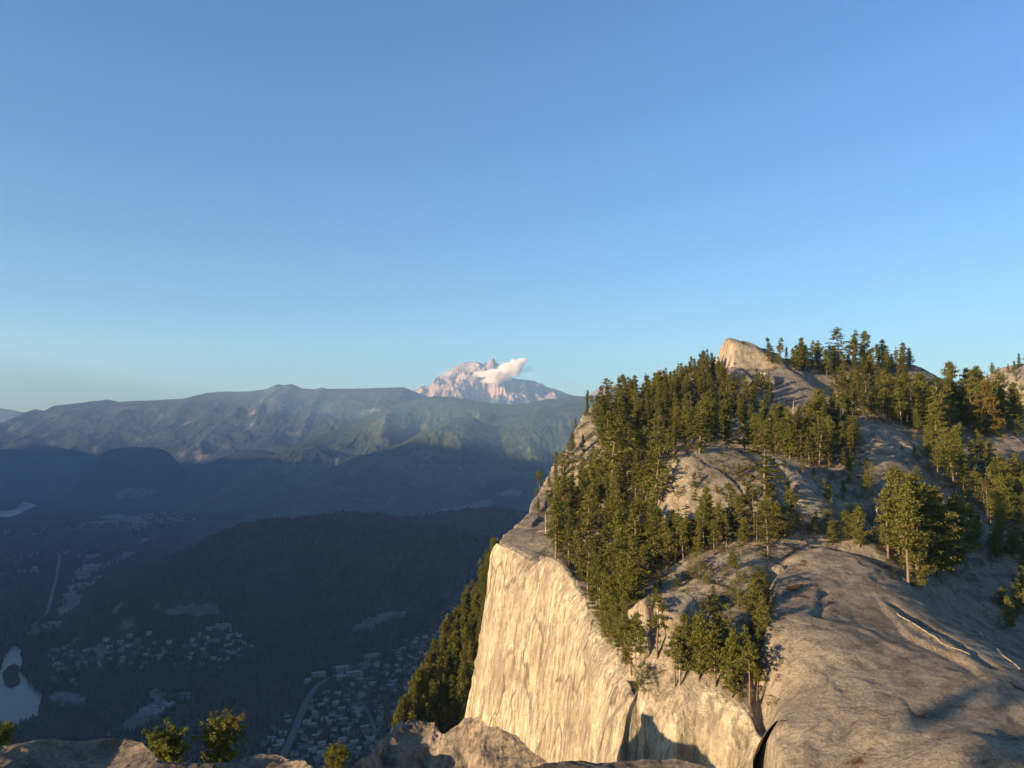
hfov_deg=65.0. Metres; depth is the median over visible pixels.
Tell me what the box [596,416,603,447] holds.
fir tree
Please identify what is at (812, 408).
pine tree
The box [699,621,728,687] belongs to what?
pine tree
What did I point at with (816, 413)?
pine tree
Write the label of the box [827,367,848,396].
hemlock tree
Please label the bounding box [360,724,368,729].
house
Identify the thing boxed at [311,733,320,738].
house
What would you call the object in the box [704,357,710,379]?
fir tree
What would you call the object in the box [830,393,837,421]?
fir tree
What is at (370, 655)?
apartment building
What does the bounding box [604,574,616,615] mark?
fir tree
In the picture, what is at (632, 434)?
fir tree
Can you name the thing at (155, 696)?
clearing
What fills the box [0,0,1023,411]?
sky
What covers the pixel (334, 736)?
house
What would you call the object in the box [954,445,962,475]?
pine tree
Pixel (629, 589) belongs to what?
pine tree
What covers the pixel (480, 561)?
fir tree
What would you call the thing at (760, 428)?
fir tree
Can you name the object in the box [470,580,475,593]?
fir tree
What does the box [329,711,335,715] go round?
house
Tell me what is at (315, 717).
house
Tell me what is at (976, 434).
pine tree
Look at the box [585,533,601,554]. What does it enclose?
hemlock tree
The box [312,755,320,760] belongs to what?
house
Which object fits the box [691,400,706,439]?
pine tree
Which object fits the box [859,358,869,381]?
fir tree
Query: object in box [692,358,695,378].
fir tree
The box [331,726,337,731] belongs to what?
house
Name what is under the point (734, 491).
hemlock tree
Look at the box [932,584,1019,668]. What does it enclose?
rock vein
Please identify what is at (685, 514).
hemlock tree
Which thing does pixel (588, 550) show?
hemlock tree
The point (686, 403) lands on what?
pine tree
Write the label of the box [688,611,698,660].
pine tree
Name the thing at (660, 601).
pine tree
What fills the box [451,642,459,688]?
spruce tree
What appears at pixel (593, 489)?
pine tree
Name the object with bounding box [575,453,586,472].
pine tree
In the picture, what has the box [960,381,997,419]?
pine tree
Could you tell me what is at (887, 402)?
pine tree
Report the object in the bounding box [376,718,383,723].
house
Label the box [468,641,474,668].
spruce tree
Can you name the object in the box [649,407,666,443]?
pine tree
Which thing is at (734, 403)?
fir tree
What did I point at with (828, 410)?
fir tree
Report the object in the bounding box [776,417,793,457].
fir tree
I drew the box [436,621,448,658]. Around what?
fir tree
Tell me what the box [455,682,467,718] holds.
fir tree
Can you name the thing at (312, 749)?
house
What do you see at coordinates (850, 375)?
pine tree
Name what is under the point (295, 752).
house
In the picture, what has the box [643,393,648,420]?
fir tree
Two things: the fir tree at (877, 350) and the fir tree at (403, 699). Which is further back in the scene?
the fir tree at (877, 350)
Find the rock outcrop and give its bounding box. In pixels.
[352,717,547,767]
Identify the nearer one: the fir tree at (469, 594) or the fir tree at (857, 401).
the fir tree at (469, 594)
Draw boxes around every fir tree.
[395,700,405,721]
[398,694,409,721]
[404,706,416,722]
[406,700,416,719]
[408,684,419,720]
[408,710,415,719]
[415,703,421,720]
[419,665,428,700]
[424,650,436,678]
[425,679,437,712]
[429,638,438,669]
[432,682,442,719]
[434,710,440,727]
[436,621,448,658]
[438,707,450,733]
[439,639,447,670]
[441,613,452,655]
[441,650,451,679]
[446,674,456,707]
[446,709,455,729]
[449,623,461,662]
[450,701,457,727]
[452,638,460,673]
[454,617,459,650]
[455,670,466,712]
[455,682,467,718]
[457,604,461,626]
[457,654,466,678]
[458,592,470,634]
[461,662,470,687]
[464,648,469,677]
[465,585,471,609]
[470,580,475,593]
[473,558,483,597]
[473,614,482,651]
[475,601,484,623]
[477,576,486,607]
[478,549,487,586]
[479,575,484,599]
[479,582,486,614]
[485,537,492,564]
[551,499,565,548]
[560,514,576,562]
[563,511,579,553]
[564,465,576,492]
[565,477,579,523]
[566,431,576,464]
[577,507,590,543]
[579,557,585,576]
[580,468,588,500]
[581,551,601,604]
[586,552,605,612]
[592,392,614,450]
[592,394,601,430]
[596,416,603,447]
[603,463,624,510]
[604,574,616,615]
[609,401,615,411]
[611,606,619,635]
[613,399,629,453]
[615,377,623,395]
[615,435,631,478]
[616,588,622,606]
[620,378,627,394]
[622,384,629,409]
[624,431,646,484]
[625,380,635,416]
[626,533,646,584]
[627,452,642,499]
[628,418,639,433]
[628,500,639,542]
[629,439,656,509]
[634,406,644,436]
[635,398,646,421]
[638,522,647,558]
[640,383,646,400]
[640,406,648,432]
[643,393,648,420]
[643,496,666,567]
[644,373,648,394]
[644,503,656,539]
[645,399,651,424]
[648,507,666,561]
[649,398,655,430]
[650,400,663,432]
[656,381,668,417]
[656,391,662,412]
[660,386,670,423]
[662,371,668,398]
[666,422,678,462]
[667,382,675,417]
[668,398,678,425]
[670,415,679,446]
[674,376,678,396]
[675,371,683,400]
[677,385,688,416]
[680,366,693,388]
[682,367,694,403]
[682,423,691,449]
[688,361,693,382]
[689,402,709,453]
[691,365,700,388]
[691,402,699,427]
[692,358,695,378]
[694,377,705,407]
[702,351,708,373]
[702,378,707,393]
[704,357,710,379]
[705,392,714,410]
[705,417,712,445]
[706,374,713,389]
[709,358,717,381]
[709,386,718,401]
[710,374,716,392]
[710,400,718,437]
[713,361,720,387]
[713,394,720,424]
[715,366,728,399]
[717,394,723,424]
[717,400,726,439]
[720,397,738,449]
[732,391,737,416]
[734,393,755,449]
[746,404,753,438]
[749,382,759,409]
[754,368,760,390]
[756,420,762,450]
[758,412,767,431]
[762,391,769,409]
[765,337,775,364]
[772,417,777,446]
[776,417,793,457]
[792,413,799,432]
[796,408,805,435]
[798,342,804,363]
[798,402,812,438]
[802,432,813,465]
[808,428,817,456]
[811,426,820,465]
[825,406,831,419]
[827,438,836,464]
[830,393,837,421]
[833,402,842,427]
[843,390,853,415]
[845,425,856,460]
[848,380,859,415]
[851,354,859,372]
[852,389,862,418]
[856,372,861,399]
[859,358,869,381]
[859,385,865,413]
[860,365,867,390]
[873,372,881,398]
[874,375,882,410]
[875,344,881,367]
[875,477,894,522]
[877,498,891,550]
[896,355,906,374]
[901,365,911,376]
[914,489,938,545]
[943,377,960,415]
[950,382,961,411]
[992,387,1000,421]
[1011,398,1023,423]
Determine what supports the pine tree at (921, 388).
on the granite peak
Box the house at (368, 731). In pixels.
[361,729,372,733]
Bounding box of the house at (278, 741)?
[276,739,284,744]
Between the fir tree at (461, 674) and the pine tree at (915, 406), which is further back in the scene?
the pine tree at (915, 406)
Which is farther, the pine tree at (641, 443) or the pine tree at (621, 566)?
the pine tree at (641, 443)
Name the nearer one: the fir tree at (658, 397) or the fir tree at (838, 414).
the fir tree at (838, 414)
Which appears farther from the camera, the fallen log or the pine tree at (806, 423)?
the pine tree at (806, 423)
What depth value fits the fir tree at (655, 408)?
252.35 m
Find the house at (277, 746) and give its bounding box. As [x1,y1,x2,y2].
[272,743,281,749]
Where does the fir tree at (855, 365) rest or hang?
on the granite peak
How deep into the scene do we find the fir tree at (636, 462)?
196.40 m
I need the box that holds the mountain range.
[0,384,426,500]
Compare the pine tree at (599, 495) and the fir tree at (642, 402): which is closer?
the pine tree at (599, 495)
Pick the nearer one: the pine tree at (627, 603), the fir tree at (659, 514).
the pine tree at (627, 603)
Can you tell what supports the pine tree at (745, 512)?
on the granite peak
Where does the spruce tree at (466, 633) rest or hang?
on the cliff spur
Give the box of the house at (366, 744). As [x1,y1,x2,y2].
[363,741,371,747]
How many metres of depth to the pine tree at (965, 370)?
293.09 m
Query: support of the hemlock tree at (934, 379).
on the granite peak
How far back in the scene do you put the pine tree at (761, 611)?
106.52 m
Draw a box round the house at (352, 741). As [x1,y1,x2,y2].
[350,739,358,744]
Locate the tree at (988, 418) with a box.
[974,376,1007,437]
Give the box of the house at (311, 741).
[307,738,314,743]
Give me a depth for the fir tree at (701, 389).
275.75 m
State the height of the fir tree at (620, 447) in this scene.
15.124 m
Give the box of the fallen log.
[897,614,969,654]
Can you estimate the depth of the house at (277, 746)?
1577.79 m
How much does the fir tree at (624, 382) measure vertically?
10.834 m
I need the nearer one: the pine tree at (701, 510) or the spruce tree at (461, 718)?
the pine tree at (701, 510)
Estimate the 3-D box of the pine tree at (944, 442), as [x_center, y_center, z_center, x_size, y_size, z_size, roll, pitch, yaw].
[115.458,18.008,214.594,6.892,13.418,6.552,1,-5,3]
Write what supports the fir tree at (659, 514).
on the granite peak
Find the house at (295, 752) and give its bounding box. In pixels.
[290,750,298,755]
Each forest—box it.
[0,506,528,767]
[533,337,1023,691]
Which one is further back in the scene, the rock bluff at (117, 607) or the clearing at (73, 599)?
the clearing at (73, 599)
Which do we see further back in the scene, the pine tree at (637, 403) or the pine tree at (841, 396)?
the pine tree at (637, 403)
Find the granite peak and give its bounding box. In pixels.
[499,338,1023,767]
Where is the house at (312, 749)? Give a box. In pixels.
[307,746,316,752]
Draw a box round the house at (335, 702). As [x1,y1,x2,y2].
[332,700,339,704]
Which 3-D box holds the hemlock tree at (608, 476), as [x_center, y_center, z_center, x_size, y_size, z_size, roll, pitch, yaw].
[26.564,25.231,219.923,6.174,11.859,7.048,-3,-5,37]
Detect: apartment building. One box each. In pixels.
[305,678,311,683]
[311,671,325,677]
[332,664,348,671]
[336,674,348,680]
[346,670,360,676]
[364,653,379,657]
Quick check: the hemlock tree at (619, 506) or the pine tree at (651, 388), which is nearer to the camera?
the hemlock tree at (619, 506)
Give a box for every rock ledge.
[0,737,367,767]
[532,758,712,767]
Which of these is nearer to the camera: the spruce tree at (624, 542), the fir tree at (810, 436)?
the spruce tree at (624, 542)
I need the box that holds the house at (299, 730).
[297,728,303,732]
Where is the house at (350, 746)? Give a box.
[346,743,353,749]
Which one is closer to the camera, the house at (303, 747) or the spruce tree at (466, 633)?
the spruce tree at (466, 633)
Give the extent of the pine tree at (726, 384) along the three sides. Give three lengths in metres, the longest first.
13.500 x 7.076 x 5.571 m
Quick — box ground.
[0,445,546,766]
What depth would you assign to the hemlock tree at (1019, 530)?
168.36 m
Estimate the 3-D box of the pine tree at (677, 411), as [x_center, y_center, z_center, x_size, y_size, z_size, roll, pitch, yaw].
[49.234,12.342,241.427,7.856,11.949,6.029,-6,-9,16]
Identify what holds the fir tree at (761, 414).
on the granite peak
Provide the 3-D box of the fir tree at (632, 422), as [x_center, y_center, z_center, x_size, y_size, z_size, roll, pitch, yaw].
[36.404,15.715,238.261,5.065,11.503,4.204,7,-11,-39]
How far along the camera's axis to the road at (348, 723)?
1710.70 m
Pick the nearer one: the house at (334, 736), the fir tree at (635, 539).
the fir tree at (635, 539)
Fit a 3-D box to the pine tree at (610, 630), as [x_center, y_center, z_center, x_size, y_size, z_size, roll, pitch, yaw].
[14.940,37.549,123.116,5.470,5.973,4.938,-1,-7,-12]
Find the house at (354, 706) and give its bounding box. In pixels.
[350,704,357,708]
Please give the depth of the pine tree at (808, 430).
206.35 m
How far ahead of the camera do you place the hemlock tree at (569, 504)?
187.22 m
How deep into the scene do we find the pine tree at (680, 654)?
104.27 m
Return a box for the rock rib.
[351,721,404,767]
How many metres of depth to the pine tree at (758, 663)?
102.06 m
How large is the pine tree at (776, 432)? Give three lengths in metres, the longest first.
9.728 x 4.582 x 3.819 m
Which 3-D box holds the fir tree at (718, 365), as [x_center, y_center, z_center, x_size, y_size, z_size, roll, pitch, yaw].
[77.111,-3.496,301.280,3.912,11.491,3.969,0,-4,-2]
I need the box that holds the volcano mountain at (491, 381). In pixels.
[412,357,578,404]
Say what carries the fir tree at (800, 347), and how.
on the granite peak
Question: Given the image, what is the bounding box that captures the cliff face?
[464,544,779,767]
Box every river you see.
[0,502,35,516]
[0,645,41,724]
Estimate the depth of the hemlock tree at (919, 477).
160.62 m
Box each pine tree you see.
[0,719,17,744]
[141,718,190,762]
[190,708,249,763]
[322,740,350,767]
[541,495,574,557]
[549,475,567,518]
[549,475,575,522]
[549,518,568,554]
[557,450,573,476]
[567,528,590,574]
[573,485,581,518]
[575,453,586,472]
[575,490,603,553]
[576,457,588,497]
[579,482,601,529]
[580,515,591,542]
[583,460,598,509]
[586,445,597,463]
[586,554,593,585]
[588,448,607,485]
[591,394,611,425]
[592,594,608,618]
[593,422,639,496]
[593,611,611,644]
[595,466,606,491]
[595,501,614,541]
[596,596,610,628]
[597,483,605,508]
[597,525,608,549]
[597,572,609,611]
[598,413,613,456]
[599,443,626,478]
[599,462,629,505]
[600,594,622,632]
[601,543,616,581]
[603,508,640,563]
[604,390,612,413]
[605,533,626,569]
[606,436,625,459]
[606,499,614,541]
[606,550,627,587]
[607,467,630,498]
[608,479,624,504]
[609,615,631,655]
[611,408,618,424]
[612,563,633,591]
[612,591,629,617]
[612,614,627,658]
[613,598,639,627]
[614,563,645,607]
[615,396,625,419]
[619,631,635,675]
[621,540,652,596]
[622,483,631,512]
[623,505,650,563]
[626,388,638,418]
[626,611,650,653]
[628,429,648,481]
[630,400,648,433]
[633,475,651,517]
[634,543,650,579]
[636,426,655,459]
[640,404,651,424]
[642,444,673,504]
[645,594,669,659]
[646,377,655,406]
[646,418,661,454]
[648,452,659,486]
[649,374,666,402]
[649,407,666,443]
[652,370,668,402]
[653,381,668,411]
[654,516,668,565]
[657,529,679,564]
[660,635,686,687]
[663,429,674,460]
[664,612,693,672]
[665,405,683,440]
[666,392,679,423]
[668,370,678,392]
[668,516,675,541]
[669,508,683,548]
[670,645,689,684]
[676,522,689,559]
[677,407,695,444]
[677,516,696,554]
[679,375,693,405]
[679,393,690,415]
[679,613,716,681]
[680,412,693,444]
[682,391,695,424]
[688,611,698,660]
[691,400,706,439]
[691,525,704,551]
[692,400,715,435]
[693,500,712,537]
[693,501,711,549]
[694,393,708,410]
[696,403,718,447]
[698,486,714,526]
[699,359,706,377]
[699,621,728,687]
[705,502,729,544]
[705,519,720,549]
[707,595,725,648]
[709,621,727,665]
[717,388,723,406]
[717,513,732,545]
[717,637,744,698]
[718,362,728,381]
[718,382,734,412]
[719,482,736,519]
[720,603,739,648]
[723,627,743,668]
[724,373,739,398]
[730,494,745,532]
[733,643,759,704]
[735,493,752,532]
[735,624,756,687]
[738,577,769,618]
[745,385,758,412]
[747,640,763,687]
[748,413,762,449]
[748,608,760,637]
[751,595,774,635]
[753,665,765,702]
[755,494,773,538]
[757,401,768,423]
[760,418,769,447]
[760,570,773,601]
[761,500,787,540]
[766,404,780,423]
[769,411,782,442]
[770,421,780,456]
[776,403,784,421]
[777,412,797,455]
[777,423,800,459]
[778,488,805,533]
[781,407,792,427]
[794,417,812,449]
[802,401,815,415]
[802,411,831,449]
[804,429,813,456]
[806,398,820,425]
[811,340,824,368]
[811,388,824,410]
[813,393,826,410]
[815,406,826,426]
[817,415,837,461]
[818,389,826,414]
[821,418,841,447]
[823,438,832,467]
[824,399,834,417]
[832,385,848,419]
[838,420,847,451]
[843,424,856,455]
[844,330,859,369]
[844,407,860,432]
[846,370,854,399]
[847,505,873,548]
[858,330,874,359]
[863,388,875,416]
[865,356,877,380]
[866,348,877,363]
[870,465,920,559]
[872,487,948,570]
[873,499,899,558]
[875,370,896,416]
[879,379,901,420]
[882,495,927,583]
[889,383,907,426]
[890,386,907,421]
[892,348,899,369]
[899,540,938,589]
[900,374,909,397]
[900,472,929,524]
[904,388,915,421]
[905,372,933,399]
[907,394,924,429]
[912,512,943,575]
[915,382,927,412]
[915,393,928,429]
[915,485,964,579]
[916,483,956,545]
[920,394,950,440]
[920,426,940,458]
[921,385,947,425]
[921,424,936,449]
[928,427,958,472]
[928,444,945,481]
[928,505,948,555]
[938,393,952,427]
[938,393,955,431]
[940,361,965,406]
[940,384,959,429]
[940,425,966,449]
[942,391,964,425]
[942,492,980,575]
[944,445,958,483]
[944,503,969,564]
[948,429,967,468]
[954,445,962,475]
[955,452,973,488]
[957,367,972,398]
[957,421,967,447]
[958,370,982,408]
[959,389,982,433]
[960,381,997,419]
[961,503,985,549]
[964,439,979,475]
[965,466,983,504]
[967,429,983,467]
[971,365,991,388]
[972,374,987,404]
[975,438,990,473]
[981,438,996,465]
[981,466,996,506]
[983,464,997,504]
[984,466,995,486]
[985,473,1020,521]
[985,495,995,522]
[986,451,1013,498]
[987,519,1006,545]
[987,526,1004,553]
[989,367,1007,392]
[990,381,1008,408]
[994,387,1014,431]
[995,503,1010,533]
[1000,457,1014,483]
[1000,596,1017,630]
[1001,399,1015,429]
[1003,474,1020,512]
[1005,381,1023,414]
[1005,459,1023,483]
[1008,453,1022,497]
[1009,391,1023,430]
[1010,471,1023,501]
[1011,452,1023,483]
[1011,572,1023,602]
[1013,493,1023,520]
[1013,588,1023,612]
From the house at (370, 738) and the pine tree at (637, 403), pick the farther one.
the house at (370, 738)
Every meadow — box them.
[112,552,134,562]
[467,499,493,507]
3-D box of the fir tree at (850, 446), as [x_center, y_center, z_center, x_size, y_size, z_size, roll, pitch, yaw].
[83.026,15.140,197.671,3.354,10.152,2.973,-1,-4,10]
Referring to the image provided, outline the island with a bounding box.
[2,663,19,685]
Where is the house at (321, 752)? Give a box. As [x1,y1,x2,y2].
[317,749,325,755]
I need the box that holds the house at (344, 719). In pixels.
[339,717,347,722]
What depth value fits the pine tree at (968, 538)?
166.71 m
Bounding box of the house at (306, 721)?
[303,719,311,724]
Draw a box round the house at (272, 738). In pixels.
[267,736,275,741]
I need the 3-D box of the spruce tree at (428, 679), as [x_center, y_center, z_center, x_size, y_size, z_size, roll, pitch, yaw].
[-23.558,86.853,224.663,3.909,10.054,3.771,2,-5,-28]
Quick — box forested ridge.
[177,395,600,513]
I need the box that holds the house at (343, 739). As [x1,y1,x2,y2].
[338,736,346,742]
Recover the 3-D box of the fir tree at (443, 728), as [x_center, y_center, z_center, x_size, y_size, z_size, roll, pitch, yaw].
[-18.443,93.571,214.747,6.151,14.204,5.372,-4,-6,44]
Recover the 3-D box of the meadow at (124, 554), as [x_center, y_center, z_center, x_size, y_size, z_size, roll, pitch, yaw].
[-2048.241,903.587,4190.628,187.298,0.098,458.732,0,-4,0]
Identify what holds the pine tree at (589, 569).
on the granite peak
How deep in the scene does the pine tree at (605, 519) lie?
170.62 m
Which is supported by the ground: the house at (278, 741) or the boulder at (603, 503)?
the house at (278, 741)
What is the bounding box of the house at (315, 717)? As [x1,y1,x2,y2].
[309,714,319,719]
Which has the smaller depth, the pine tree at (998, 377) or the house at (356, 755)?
the pine tree at (998, 377)
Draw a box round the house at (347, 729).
[341,727,349,732]
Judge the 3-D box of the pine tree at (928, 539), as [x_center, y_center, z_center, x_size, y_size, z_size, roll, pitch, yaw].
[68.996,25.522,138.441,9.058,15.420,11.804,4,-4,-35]
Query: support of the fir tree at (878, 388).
on the granite peak
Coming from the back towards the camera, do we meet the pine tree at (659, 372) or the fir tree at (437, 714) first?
the pine tree at (659, 372)
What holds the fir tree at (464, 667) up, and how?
on the cliff spur
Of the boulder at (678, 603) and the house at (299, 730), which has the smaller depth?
the boulder at (678, 603)
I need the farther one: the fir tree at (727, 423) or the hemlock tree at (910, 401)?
the hemlock tree at (910, 401)
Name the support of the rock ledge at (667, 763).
on the summit rock
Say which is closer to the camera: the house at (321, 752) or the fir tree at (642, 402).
the fir tree at (642, 402)
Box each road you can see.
[7,557,60,635]
[103,692,185,736]
[281,656,377,757]
[297,743,370,753]
[304,722,384,728]
[318,700,400,707]
[338,682,376,730]
[361,665,411,670]
[381,636,438,654]
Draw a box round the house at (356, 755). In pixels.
[351,752,359,758]
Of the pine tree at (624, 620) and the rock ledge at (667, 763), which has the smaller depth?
the rock ledge at (667, 763)
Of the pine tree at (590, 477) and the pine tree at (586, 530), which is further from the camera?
the pine tree at (590, 477)
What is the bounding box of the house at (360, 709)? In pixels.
[356,706,363,711]
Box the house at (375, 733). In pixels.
[373,730,379,735]
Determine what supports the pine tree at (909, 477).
on the granite peak
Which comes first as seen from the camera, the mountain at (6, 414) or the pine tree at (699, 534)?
the pine tree at (699, 534)
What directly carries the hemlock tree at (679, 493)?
on the granite peak
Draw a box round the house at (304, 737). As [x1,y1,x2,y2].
[301,734,307,740]
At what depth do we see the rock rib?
82.26 m
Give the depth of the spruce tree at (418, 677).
221.51 m
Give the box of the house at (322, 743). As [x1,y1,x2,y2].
[317,740,325,746]
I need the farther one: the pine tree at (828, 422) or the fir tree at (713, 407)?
the fir tree at (713, 407)
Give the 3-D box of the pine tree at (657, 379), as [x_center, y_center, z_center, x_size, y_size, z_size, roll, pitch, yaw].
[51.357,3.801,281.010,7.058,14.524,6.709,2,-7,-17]
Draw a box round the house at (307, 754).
[302,752,309,757]
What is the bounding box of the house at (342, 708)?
[337,706,345,711]
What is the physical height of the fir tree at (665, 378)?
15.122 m
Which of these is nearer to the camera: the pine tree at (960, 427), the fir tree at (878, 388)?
the pine tree at (960, 427)
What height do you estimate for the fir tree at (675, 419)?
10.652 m
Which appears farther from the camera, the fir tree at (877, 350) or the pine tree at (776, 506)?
the fir tree at (877, 350)
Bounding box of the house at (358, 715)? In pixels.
[356,713,362,719]
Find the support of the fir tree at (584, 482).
on the granite peak
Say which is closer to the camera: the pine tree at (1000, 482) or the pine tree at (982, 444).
the pine tree at (1000, 482)
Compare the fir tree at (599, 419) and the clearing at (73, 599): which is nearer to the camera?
the fir tree at (599, 419)
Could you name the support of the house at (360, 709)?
on the ground
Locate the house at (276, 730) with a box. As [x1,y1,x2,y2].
[274,727,279,733]
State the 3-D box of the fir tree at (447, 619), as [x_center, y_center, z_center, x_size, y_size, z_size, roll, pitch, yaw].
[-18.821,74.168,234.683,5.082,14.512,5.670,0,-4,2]
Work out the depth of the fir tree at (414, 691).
217.89 m
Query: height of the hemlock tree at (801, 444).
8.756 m
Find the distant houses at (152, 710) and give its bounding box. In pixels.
[1,506,405,718]
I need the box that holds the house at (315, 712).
[312,710,318,714]
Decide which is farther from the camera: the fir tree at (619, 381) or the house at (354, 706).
the house at (354, 706)
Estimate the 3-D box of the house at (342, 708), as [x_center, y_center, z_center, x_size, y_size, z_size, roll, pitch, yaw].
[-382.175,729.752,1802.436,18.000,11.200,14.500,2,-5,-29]
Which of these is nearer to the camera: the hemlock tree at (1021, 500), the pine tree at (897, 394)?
the hemlock tree at (1021, 500)
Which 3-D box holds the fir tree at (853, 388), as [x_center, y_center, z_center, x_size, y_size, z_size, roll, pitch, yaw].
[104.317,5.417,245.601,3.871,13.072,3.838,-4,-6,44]
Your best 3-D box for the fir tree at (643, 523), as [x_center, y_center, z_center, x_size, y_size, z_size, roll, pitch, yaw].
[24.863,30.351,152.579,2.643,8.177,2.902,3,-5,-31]
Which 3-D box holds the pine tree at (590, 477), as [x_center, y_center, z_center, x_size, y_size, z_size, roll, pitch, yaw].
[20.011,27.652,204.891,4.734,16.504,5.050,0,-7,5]
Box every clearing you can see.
[49,691,78,706]
[51,620,60,627]
[57,591,82,615]
[74,566,99,578]
[81,520,116,524]
[82,554,98,561]
[94,643,106,657]
[99,514,147,530]
[115,488,158,497]
[124,706,162,730]
[148,691,161,701]
[411,505,479,515]
[499,489,521,496]
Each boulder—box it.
[587,493,607,509]
[627,596,655,630]
[629,628,651,666]
[637,513,647,529]
[653,591,699,639]
[727,367,752,386]
[758,372,775,385]
[771,565,786,573]
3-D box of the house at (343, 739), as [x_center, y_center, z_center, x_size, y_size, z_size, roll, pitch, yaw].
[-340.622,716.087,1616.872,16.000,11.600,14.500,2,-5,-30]
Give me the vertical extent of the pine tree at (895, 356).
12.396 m
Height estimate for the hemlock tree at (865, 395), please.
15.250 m
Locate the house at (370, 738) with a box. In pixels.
[366,736,374,741]
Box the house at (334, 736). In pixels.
[329,734,337,739]
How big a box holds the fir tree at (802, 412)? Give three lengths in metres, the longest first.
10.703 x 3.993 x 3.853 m
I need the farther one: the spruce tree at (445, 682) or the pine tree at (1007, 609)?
the spruce tree at (445, 682)
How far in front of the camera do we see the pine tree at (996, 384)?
283.97 m
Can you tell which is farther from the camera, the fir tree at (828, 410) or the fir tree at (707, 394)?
the fir tree at (707, 394)
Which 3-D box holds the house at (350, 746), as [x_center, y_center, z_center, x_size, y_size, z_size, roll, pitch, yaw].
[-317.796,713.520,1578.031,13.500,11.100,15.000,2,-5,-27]
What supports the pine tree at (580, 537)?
on the granite peak
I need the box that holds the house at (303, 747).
[298,744,308,749]
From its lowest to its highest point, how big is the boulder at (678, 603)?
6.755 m
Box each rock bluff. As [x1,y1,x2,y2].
[110,601,122,613]
[119,618,134,629]
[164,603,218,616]
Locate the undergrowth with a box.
[530,357,1023,706]
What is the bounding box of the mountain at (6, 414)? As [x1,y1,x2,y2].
[0,408,24,421]
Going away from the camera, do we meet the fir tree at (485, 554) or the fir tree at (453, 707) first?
the fir tree at (453, 707)
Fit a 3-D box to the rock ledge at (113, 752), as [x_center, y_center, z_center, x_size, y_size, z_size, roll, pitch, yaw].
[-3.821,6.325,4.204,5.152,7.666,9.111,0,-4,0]
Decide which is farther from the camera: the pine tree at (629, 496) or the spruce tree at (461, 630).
the spruce tree at (461, 630)
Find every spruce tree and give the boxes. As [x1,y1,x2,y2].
[391,705,401,726]
[407,680,416,697]
[412,699,418,719]
[413,668,423,700]
[415,687,420,709]
[419,694,425,720]
[419,700,428,721]
[425,677,430,699]
[425,704,430,721]
[427,710,439,729]
[430,651,439,679]
[431,714,437,725]
[434,656,447,700]
[434,669,445,709]
[442,673,450,707]
[445,607,459,651]
[445,654,455,693]
[447,636,453,667]
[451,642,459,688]
[456,688,465,723]
[458,615,464,647]
[458,621,471,665]
[458,713,464,722]
[460,585,469,626]
[460,627,463,652]
[465,648,474,688]
[465,680,470,702]
[466,621,474,649]
[467,613,475,648]
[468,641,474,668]
[470,593,479,641]
[472,585,482,629]
[473,585,478,596]
[473,634,478,659]
[481,537,498,580]
[483,555,489,581]
[599,569,606,612]
[620,537,627,549]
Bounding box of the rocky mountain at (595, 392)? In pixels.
[588,385,636,395]
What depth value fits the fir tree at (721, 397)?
257.91 m
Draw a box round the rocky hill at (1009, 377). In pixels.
[983,364,1023,404]
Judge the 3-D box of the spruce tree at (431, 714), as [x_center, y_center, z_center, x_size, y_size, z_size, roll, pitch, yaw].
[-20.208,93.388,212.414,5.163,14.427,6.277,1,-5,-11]
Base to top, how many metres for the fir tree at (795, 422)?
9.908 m
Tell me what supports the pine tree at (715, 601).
on the granite peak
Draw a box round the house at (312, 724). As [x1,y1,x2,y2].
[307,722,316,726]
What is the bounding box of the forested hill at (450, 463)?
[231,396,621,522]
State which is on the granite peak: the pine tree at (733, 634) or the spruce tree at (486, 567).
the pine tree at (733, 634)
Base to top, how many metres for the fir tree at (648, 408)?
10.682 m
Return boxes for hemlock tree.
[558,492,580,539]
[574,535,603,592]
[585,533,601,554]
[588,574,598,610]
[593,535,605,565]
[600,498,629,545]
[601,462,616,487]
[605,560,623,585]
[608,550,622,584]
[615,501,643,526]
[619,476,633,508]
[622,421,633,467]
[646,444,669,480]
[651,419,666,452]
[667,509,676,534]
[668,517,686,557]
[672,484,684,500]
[681,504,691,521]
[690,594,724,658]
[723,487,744,531]
[738,487,760,535]
[740,431,791,504]
[744,500,787,559]
[745,591,757,614]
[747,567,771,599]
[747,577,769,601]
[750,511,762,542]
[760,566,769,580]
[761,492,790,525]
[793,429,807,460]
[799,415,820,435]
[805,423,836,468]
[823,327,856,365]
[826,370,844,401]
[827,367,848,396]
[833,367,846,389]
[835,435,843,458]
[839,419,865,459]
[848,375,864,395]
[858,375,877,419]
[864,384,876,409]
[872,401,882,419]
[873,380,894,417]
[897,387,915,425]
[902,378,919,421]
[912,472,940,507]
[920,399,934,429]
[927,380,955,404]
[931,376,954,396]
[939,450,967,492]
[955,475,972,503]
[973,475,991,512]
[978,480,994,519]
[980,457,988,476]
[992,483,1016,521]
[993,475,1015,506]
[1006,512,1023,545]
[1007,492,1023,531]
[1009,512,1022,543]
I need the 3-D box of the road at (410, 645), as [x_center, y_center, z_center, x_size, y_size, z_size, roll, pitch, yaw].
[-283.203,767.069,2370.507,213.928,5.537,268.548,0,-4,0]
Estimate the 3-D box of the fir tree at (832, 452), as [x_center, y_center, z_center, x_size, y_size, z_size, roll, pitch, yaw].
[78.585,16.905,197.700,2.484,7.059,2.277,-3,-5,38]
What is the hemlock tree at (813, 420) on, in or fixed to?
on the granite peak
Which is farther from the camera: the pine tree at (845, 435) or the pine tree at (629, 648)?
the pine tree at (845, 435)
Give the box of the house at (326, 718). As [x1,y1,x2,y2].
[320,716,328,721]

